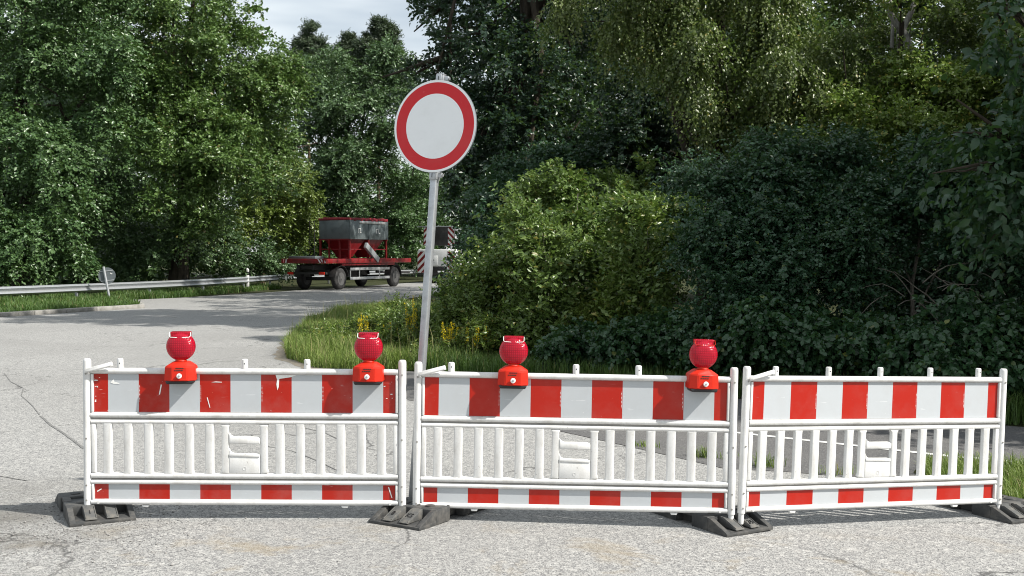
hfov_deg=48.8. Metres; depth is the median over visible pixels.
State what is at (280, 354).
soil edge
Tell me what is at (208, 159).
broadleaf tree
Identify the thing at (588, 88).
oak tree
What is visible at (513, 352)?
warning lamp
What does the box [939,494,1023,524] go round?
foot plate
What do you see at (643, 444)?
weed tuft
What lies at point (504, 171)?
elder bush
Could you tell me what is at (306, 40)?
pine tree
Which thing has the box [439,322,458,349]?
yellow wildflower
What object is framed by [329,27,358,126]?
pine tree
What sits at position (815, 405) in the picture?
safety barrier
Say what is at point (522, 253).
sapling
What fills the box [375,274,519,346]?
wildflowers
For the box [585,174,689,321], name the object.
sapling
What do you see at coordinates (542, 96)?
oak tree
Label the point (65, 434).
road crack
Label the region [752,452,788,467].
weed tuft
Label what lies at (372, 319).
nettle patch
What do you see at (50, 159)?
maple tree
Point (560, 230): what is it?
sapling
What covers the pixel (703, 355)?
warning lamp
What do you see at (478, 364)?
verge grass
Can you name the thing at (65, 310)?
kerb
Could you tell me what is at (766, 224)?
hawthorn bush
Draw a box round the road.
[0,281,1023,575]
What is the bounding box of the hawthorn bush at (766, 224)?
[645,115,909,364]
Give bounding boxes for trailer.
[281,217,410,289]
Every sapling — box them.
[432,241,515,327]
[472,175,589,350]
[472,213,584,356]
[568,183,679,329]
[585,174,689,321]
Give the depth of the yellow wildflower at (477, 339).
17.19 m
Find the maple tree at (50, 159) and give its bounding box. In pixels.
[0,0,183,295]
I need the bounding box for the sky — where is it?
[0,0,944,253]
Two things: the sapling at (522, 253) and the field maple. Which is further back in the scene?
the field maple
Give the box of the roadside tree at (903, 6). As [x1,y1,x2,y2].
[876,0,1023,186]
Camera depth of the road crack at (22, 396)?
13.82 m
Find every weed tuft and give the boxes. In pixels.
[635,440,659,447]
[696,444,738,459]
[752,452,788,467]
[818,464,855,476]
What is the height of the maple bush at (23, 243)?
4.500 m
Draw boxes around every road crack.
[4,373,39,414]
[40,416,82,447]
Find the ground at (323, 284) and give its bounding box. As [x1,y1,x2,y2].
[4,259,1023,476]
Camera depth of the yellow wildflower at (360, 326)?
20.38 m
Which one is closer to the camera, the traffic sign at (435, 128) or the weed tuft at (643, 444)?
the traffic sign at (435, 128)
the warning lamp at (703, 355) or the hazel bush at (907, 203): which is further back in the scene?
the hazel bush at (907, 203)
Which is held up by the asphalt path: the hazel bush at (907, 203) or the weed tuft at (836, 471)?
the weed tuft at (836, 471)
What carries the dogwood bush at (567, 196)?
on the ground at (323, 284)
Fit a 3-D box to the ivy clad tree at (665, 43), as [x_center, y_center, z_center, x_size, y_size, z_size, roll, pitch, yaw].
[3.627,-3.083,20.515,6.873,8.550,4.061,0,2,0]
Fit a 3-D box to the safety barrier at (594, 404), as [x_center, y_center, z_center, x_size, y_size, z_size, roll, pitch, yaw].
[0.412,1.021,7.412,2.124,1.040,0.077,1,2,1]
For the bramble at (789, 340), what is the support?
on the ground at (323, 284)
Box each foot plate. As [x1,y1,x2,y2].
[55,490,135,526]
[368,496,480,530]
[651,506,772,536]
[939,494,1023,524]
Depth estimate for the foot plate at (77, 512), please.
7.41 m
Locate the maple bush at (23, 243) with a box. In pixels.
[0,190,109,296]
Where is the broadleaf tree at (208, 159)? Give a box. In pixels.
[41,0,324,289]
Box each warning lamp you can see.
[164,331,197,383]
[352,332,384,384]
[497,335,527,388]
[685,339,718,392]
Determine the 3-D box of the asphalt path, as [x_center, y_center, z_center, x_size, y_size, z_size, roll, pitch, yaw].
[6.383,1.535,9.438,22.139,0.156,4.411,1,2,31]
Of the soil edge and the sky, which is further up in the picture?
the sky
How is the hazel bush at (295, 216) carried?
on the ground at (323, 284)
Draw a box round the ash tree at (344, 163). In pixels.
[291,30,440,278]
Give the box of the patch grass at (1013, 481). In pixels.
[912,451,1023,498]
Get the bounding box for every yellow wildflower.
[357,315,368,331]
[404,298,418,341]
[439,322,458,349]
[466,327,487,356]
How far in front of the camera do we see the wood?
57.04 m
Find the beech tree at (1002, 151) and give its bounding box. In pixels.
[894,0,1023,300]
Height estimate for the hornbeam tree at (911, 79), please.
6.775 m
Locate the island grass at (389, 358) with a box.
[279,297,527,370]
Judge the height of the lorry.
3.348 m
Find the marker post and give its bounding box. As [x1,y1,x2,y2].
[246,268,248,286]
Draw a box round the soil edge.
[273,336,332,368]
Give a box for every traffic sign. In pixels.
[98,266,115,294]
[394,73,476,500]
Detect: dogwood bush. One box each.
[42,161,304,292]
[431,151,709,326]
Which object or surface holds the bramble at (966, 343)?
on the ground at (323, 284)
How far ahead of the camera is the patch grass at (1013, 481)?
9.45 m
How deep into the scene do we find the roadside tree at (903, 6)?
30.02 m
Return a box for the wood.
[0,0,1014,300]
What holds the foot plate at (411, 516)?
on the road
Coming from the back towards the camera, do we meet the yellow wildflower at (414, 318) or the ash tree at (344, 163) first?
the ash tree at (344, 163)
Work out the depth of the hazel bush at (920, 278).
17.32 m
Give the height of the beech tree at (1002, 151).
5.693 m
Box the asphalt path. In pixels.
[406,371,1023,476]
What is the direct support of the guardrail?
on the ground at (323, 284)
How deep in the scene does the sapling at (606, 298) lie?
16.96 m
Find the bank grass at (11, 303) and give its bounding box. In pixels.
[0,282,281,311]
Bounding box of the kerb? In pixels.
[0,301,144,316]
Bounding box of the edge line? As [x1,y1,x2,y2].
[737,432,1006,461]
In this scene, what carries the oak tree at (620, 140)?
on the ground at (323, 284)
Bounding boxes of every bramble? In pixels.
[528,304,729,375]
[668,291,900,376]
[825,285,1023,408]
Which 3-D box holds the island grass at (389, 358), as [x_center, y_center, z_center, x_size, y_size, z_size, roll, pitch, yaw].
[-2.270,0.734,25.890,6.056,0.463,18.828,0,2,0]
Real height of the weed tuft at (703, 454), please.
0.144 m
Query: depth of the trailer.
55.96 m
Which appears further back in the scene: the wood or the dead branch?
the wood
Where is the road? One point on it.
(42, 357)
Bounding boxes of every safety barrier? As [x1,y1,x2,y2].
[83,358,405,507]
[413,362,737,518]
[737,366,1006,523]
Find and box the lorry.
[417,226,467,282]
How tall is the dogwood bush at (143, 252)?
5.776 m
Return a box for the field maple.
[263,164,461,278]
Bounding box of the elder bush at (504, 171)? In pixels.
[432,136,593,306]
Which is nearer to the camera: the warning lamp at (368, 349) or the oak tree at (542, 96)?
the warning lamp at (368, 349)
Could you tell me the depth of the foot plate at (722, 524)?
7.42 m
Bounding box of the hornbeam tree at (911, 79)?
[788,0,1023,290]
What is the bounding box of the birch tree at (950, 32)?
[806,0,1023,149]
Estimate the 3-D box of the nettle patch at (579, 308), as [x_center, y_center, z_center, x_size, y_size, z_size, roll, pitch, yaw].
[-0.903,0.597,18.659,6.341,1.283,2.886,1,2,37]
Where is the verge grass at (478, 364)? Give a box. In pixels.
[404,340,1023,425]
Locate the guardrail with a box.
[0,270,445,296]
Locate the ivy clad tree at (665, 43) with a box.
[522,0,891,316]
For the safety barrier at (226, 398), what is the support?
on the foot plate at (77, 512)
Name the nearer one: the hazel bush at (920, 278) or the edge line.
the edge line
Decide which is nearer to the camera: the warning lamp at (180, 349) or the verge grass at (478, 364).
the warning lamp at (180, 349)
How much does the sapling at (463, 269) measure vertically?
2.002 m
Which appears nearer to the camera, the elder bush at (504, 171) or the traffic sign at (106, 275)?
the elder bush at (504, 171)
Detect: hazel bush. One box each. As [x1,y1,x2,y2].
[189,146,329,283]
[809,117,1023,321]
[809,216,1023,323]
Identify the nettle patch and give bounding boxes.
[299,291,410,340]
[342,289,619,358]
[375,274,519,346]
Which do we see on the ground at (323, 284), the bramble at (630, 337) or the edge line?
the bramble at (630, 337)
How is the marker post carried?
on the ground at (323, 284)
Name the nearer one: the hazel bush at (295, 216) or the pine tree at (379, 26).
the hazel bush at (295, 216)
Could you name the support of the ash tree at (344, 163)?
on the ground at (323, 284)
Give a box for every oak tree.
[381,0,630,254]
[425,0,765,224]
[543,54,818,252]
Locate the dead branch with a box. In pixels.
[862,263,979,321]
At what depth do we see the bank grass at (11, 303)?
39.73 m
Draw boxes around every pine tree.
[287,17,348,250]
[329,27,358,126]
[341,12,416,270]

